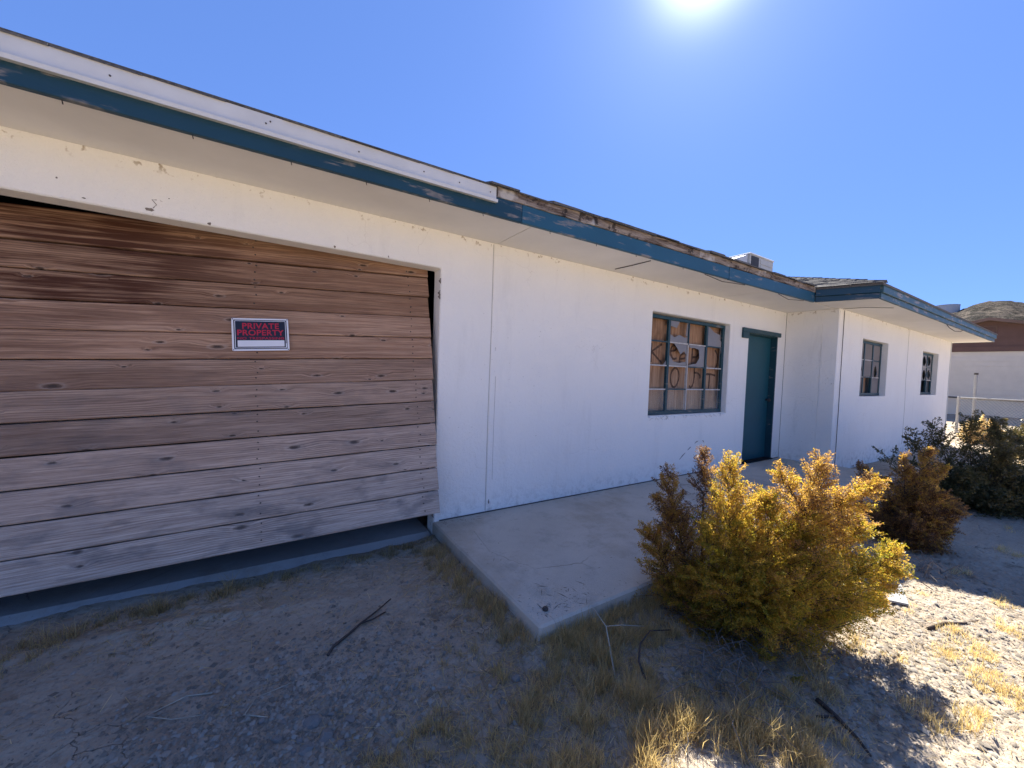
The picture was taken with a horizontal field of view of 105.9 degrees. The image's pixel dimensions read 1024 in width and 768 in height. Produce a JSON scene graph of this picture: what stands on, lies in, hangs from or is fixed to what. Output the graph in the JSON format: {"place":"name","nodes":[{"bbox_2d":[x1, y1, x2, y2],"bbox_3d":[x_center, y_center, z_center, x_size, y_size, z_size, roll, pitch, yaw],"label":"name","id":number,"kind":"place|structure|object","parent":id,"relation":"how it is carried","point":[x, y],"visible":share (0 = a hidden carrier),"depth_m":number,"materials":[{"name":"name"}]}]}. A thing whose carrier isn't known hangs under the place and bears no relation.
{"place":"outdoors","nodes":[
{"label":"outdoors","id":0,"kind":"place"},
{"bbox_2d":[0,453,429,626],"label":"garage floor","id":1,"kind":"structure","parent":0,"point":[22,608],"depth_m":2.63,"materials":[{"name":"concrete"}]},
{"bbox_2d":[0,414,1023,767],"bbox_3d":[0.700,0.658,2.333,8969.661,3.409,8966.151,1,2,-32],"label":"ground","id":2,"kind":"structure","parent":0,"point":[980,542],"depth_m":1.86,"materials":[{"name":"beige sand"}]},
{"bbox_2d":[145,692,212,719],"bbox_3d":[-1.359,1.321,1.577,0.213,0.009,0.119,2,2,-16],"label":"stick","id":3,"kind":"object","parent":2,"relation":"on","point":[176,701],"visible":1,"depth_m":1.57,"materials":[{"name":"wood"}]},
{"bbox_2d":[258,717,264,723],"bbox_3d":[-0.997,1.340,1.540,0.027,0.011,0.028,3,2,14],"label":"stone","id":4,"kind":"object","parent":2,"relation":"on","point":[262,720],"visible":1,"depth_m":1.54,"materials":[{"name":"grey stone"}]},
{"bbox_2d":[277,660,286,664],"bbox_3d":[-1.089,1.322,1.834,0.040,0.014,0.029,2,2,-3],"label":"stone","id":5,"kind":"object","parent":2,"relation":"on","point":[281,662],"visible":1,"depth_m":1.83,"materials":[{"name":"grey stone"}]},
{"bbox_2d":[244,662,336,717],"bbox_3d":[-0.977,1.332,1.713,0.134,0.008,0.371,3,2,25],"label":"stick","id":6,"kind":"object","parent":2,"relation":"on","point":[245,714],"visible":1,"depth_m":1.66,"materials":[{"name":"wood"}]},
{"bbox_2d":[298,741,313,756],"bbox_3d":[-0.763,1.351,1.431,0.043,0.019,0.051,3,2,32],"label":"stone","id":7,"kind":"object","parent":2,"relation":"on","point":[306,747],"visible":1,"depth_m":1.43,"materials":[{"name":"grey stone"}]},
{"bbox_2d":[303,714,321,729],"bbox_3d":[-0.799,1.350,1.542,0.066,0.025,0.052,2,2,1],"label":"stone","id":8,"kind":"object","parent":2,"relation":"on","point":[312,722],"visible":1,"depth_m":1.54,"materials":[{"name":"grey stone"}]},
{"bbox_2d":[320,727,332,741],"bbox_3d":[-0.716,1.354,1.494,0.046,0.022,0.064,1,2,-28],"label":"stone","id":9,"kind":"object","parent":2,"relation":"on","point":[326,735],"visible":1,"depth_m":1.49,"materials":[{"name":"grey stone"}]},
{"bbox_2d":[327,711,334,715],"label":"stone","id":10,"kind":"object","parent":2,"relation":"on","point":[330,713],"visible":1,"depth_m":1.58,"materials":[{"name":"grey stone"}]},
{"bbox_2d":[336,739,343,747],"bbox_3d":[-0.647,1.354,1.455,0.030,0.012,0.031,1,2,-19],"label":"stone","id":11,"kind":"object","parent":2,"relation":"on","point":[340,743],"visible":1,"depth_m":1.45,"materials":[{"name":"grey stone"}]},
{"bbox_2d":[327,598,390,655],"bbox_3d":[-0.808,1.319,2.128,0.059,0.026,0.507,3,2,20],"label":"stick","id":12,"kind":"object","parent":2,"relation":"on","point":[344,637],"visible":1,"depth_m":2.09,"materials":[{"name":"brown wood"}]},
{"bbox_2d":[0,27,997,597],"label":"house","id":13,"kind":"structure","parent":2,"relation":"on","point":[462,345],"depth_m":2.77,"materials":[{"name":"white paint"}]},
{"bbox_2d":[0,202,439,597],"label":"garage door","id":14,"kind":"structure","parent":13,"relation":"in","point":[102,316],"depth_m":2.46,"materials":[{"name":"brown wood"}]},
{"bbox_2d":[231,318,289,350],"bbox_3d":[-1.732,-0.342,2.668,0.332,0.228,0.008,-3,-7,-28],"label":"warning sign","id":15,"kind":"object","parent":14,"relation":"attached to","point":[252,334],"visible":1,"depth_m":2.66,"materials":[{"name":"metal"}]},
{"bbox_2d":[648,314,724,419],"bbox_3d":[2.366,-0.224,5.217,1.780,1.365,0.176,1,2,-32],"label":"window","id":16,"kind":"structure","parent":13,"relation":"in","point":[685,363],"depth_m":5.25,"materials":[{"name":"teal metal"}]},
{"bbox_2d":[730,252,773,271],"bbox_3d":[5.750,-2.806,10.079,2.038,0.940,1.040,1,2,-32],"label":"roof cooler","id":17,"kind":"object","parent":13,"relation":"on","point":[753,259],"visible":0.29,"depth_m":9.73,"materials":[{"name":"paint"}]},
{"bbox_2d":[741,327,780,463],"bbox_3d":[3.850,0.197,6.154,1.170,2.078,0.184,1,2,-32],"label":"front door","id":18,"kind":"structure","parent":13,"relation":"in","point":[762,349],"depth_m":6.31,"materials":[{"name":"teal wood"}]},
{"bbox_2d":[859,341,881,395],"bbox_3d":[6.363,-0.276,6.973,1.330,0.960,0.098,1,2,-32],"label":"window","id":19,"kind":"structure","parent":13,"relation":"in","point":[871,351],"depth_m":7.05,"materials":[{"name":"grey glass"}]},
{"bbox_2d":[920,353,932,393],"bbox_3d":[9.490,-0.237,8.922,1.340,0.946,0.040,1,2,-32],"label":"window","id":20,"kind":"structure","parent":13,"relation":"in","point":[925,367],"depth_m":9.04,"materials":[{"name":"grey glass"}]},
{"bbox_2d":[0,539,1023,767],"bbox_3d":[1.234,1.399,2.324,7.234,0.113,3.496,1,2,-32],"label":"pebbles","id":21,"kind":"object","parent":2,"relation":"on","point":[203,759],"visible":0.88,"depth_m":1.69,"materials":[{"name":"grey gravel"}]},
{"bbox_2d":[511,674,520,681],"bbox_3d":[0.020,1.373,1.804,0.044,0.017,0.035,1,2,-19],"label":"stone","id":22,"kind":"object","parent":2,"relation":"on","point":[516,677],"visible":0.97,"depth_m":1.80,"materials":[{"name":"grey stone"}]},
{"bbox_2d":[593,608,643,677],"bbox_3d":[0.583,1.299,1.958,0.288,0.174,0.279,2,2,-3],"label":"stick","id":23,"kind":"object","parent":2,"relation":"on","point":[608,637],"visible":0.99,"depth_m":2.02,"materials":[{"name":"wood"}]},
{"bbox_2d":[638,629,669,679],"bbox_3d":[0.714,1.345,1.988,0.088,0.049,0.432,4,3,37],"label":"stick","id":24,"kind":"object","parent":2,"relation":"on","point":[640,649],"visible":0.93,"depth_m":1.93,"materials":[{"name":"brown wood"}]},
{"bbox_2d":[651,701,671,716],"bbox_3d":[0.637,1.394,1.651,0.096,0.026,0.044,4,3,38],"label":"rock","id":25,"kind":"object","parent":2,"relation":"on","point":[662,710],"visible":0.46,"depth_m":1.64,"materials":[{"name":"grey stone"}]},
{"bbox_2d":[432,457,903,640],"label":"porch slab","id":26,"kind":"structure","parent":2,"relation":"on","point":[557,545],"depth_m":2.93,"materials":[{"name":"concrete"}]},
{"bbox_2d":[542,606,547,611],"bbox_3d":[0.183,1.236,2.128,0.033,0.016,0.034,1,2,-32],"label":"bottle cap","id":27,"kind":"object","parent":26,"relation":"on","point":[544,608],"visible":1,"depth_m":2.12,"materials":[{"name":"metal"}]},
{"bbox_2d":[443,498,649,617],"bbox_3d":[2.098,1.242,4.127,5.571,0.003,1.524,1,2,-32],"label":"slab grit","id":28,"kind":"object","parent":26,"relation":"on","point":[547,586],"visible":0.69,"depth_m":2.27,"materials":[{"name":"gravel"}]},
{"bbox_2d":[654,614,814,767],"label":"twig pile","id":29,"kind":"object","parent":2,"relation":"on","point":[731,671],"visible":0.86,"depth_m":1.86,"materials":[{"name":"brown wood"}]},
{"bbox_2d":[632,444,918,686],"bbox_3d":[1.442,0.998,2.172,1.449,1.293,0.824,3,2,28],"label":"shrub","id":30,"kind":"object","parent":2,"relation":"on","point":[782,589],"visible":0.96,"depth_m":2.10,"materials":[{"name":"yellow plant"}]},
{"bbox_2d":[815,698,871,756],"bbox_3d":[1.353,1.428,1.616,0.098,0.027,0.262,2,2,-4],"label":"stick","id":31,"kind":"object","parent":2,"relation":"on","point":[828,709],"visible":0.95,"depth_m":1.65,"materials":[{"name":"brown wood"}]},
{"bbox_2d":[888,584,908,605],"bbox_3d":[2.643,1.431,2.614,0.300,0.044,0.090,1,2,-32],"label":"broken tile","id":32,"kind":"object","parent":2,"relation":"on","point":[897,600],"visible":0.64,"depth_m":2.58,"materials":[{"name":"white ceramic"}]},
{"bbox_2d":[853,444,971,556],"bbox_3d":[3.592,1.062,3.489,0.966,1.050,0.571,2,2,3],"label":"shrub","id":33,"kind":"object","parent":2,"relation":"on","point":[916,517],"visible":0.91,"depth_m":3.43,"materials":[{"name":"brown plant"}]},
{"bbox_2d":[903,550,983,589],"bbox_3d":[3.151,1.408,2.997,0.728,0.136,0.465,2,2,-3],"label":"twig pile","id":34,"kind":"object","parent":2,"relation":"on","point":[930,567],"visible":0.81,"depth_m":2.96,"materials":[{"name":"brown wood"}]},
{"bbox_2d":[872,409,1023,519],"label":"shrub","id":35,"kind":"object","parent":2,"relation":"on","point":[991,490],"visible":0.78,"depth_m":4.67,"materials":[{"name":"green plant"}]},
{"bbox_2d":[926,620,978,629],"bbox_3d":[2.688,1.462,2.359,0.425,0.026,0.030,2,2,-13],"label":"stick","id":36,"kind":"object","parent":2,"relation":"on","point":[931,627],"visible":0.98,"depth_m":2.35,"materials":[{"name":"brown wood"}]},
{"bbox_2d":[972,373,978,416],"bbox_3d":[14.301,0.736,11.977,0.090,2.160,0.090,3,2,13],"label":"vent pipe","id":37,"kind":"object","parent":2,"relation":"on","point":[975,390],"visible":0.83,"depth_m":11.94,"materials":[{"name":"metal"}]},
{"bbox_2d":[956,414,1006,444],"bbox_3d":[12.561,1.330,10.331,1.161,1.072,0.729,2,2,-4],"label":"scrub bush","id":38,"kind":"object","parent":2,"relation":"on","point":[982,418],"visible":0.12,"depth_m":10.30,"materials":[{"name":"yellow plant"}]},
{"bbox_2d":[947,317,1023,418],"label":"neighbour house","id":39,"kind":"structure","parent":2,"relation":"on","point":[997,365],"depth_m":16.39,"materials":[{"name":"white paint"}]},
{"bbox_2d":[954,396,1023,432],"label":"chain link fence","id":40,"kind":"object","parent":2,"relation":"on","point":[957,411],"visible":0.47,"depth_m":11.41,"materials":[{"name":"silver metal"}]},
{"bbox_2d":[993,423,1023,456],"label":"scrub bush","id":41,"kind":"object","parent":2,"relation":"on","point":[1017,433],"visible":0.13,"depth_m":8.86,"materials":[{"name":"green plant"}]},
{"bbox_2d":[0,447,1023,767],"bbox_3d":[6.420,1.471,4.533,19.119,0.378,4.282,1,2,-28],"label":"dry grass","id":42,"kind":"structure","parent":0,"point":[692,721],"depth_m":1.73,"materials":[{"name":"plant"}]},
{"bbox_2d":[0,0,1023,309],"label":"sky","id":43,"kind":"structure","parent":0,"point":[853,139],"materials":[{"name":"blue"}]},
{"bbox_2d":[952,301,1023,320],"bbox_3d":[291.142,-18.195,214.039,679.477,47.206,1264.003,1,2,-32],"label":"hills","id":44,"kind":"structure","parent":0,"point":[1012,310],"depth_m":187.03,"materials":[{"name":"brown stone"}]},
{"bbox_2d":[937,304,960,312],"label":"water tank","id":45,"kind":"object","parent":44,"relation":"on","point":[951,308],"visible":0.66,"depth_m":207.29,"materials":[{"name":"metal"}]}
]}

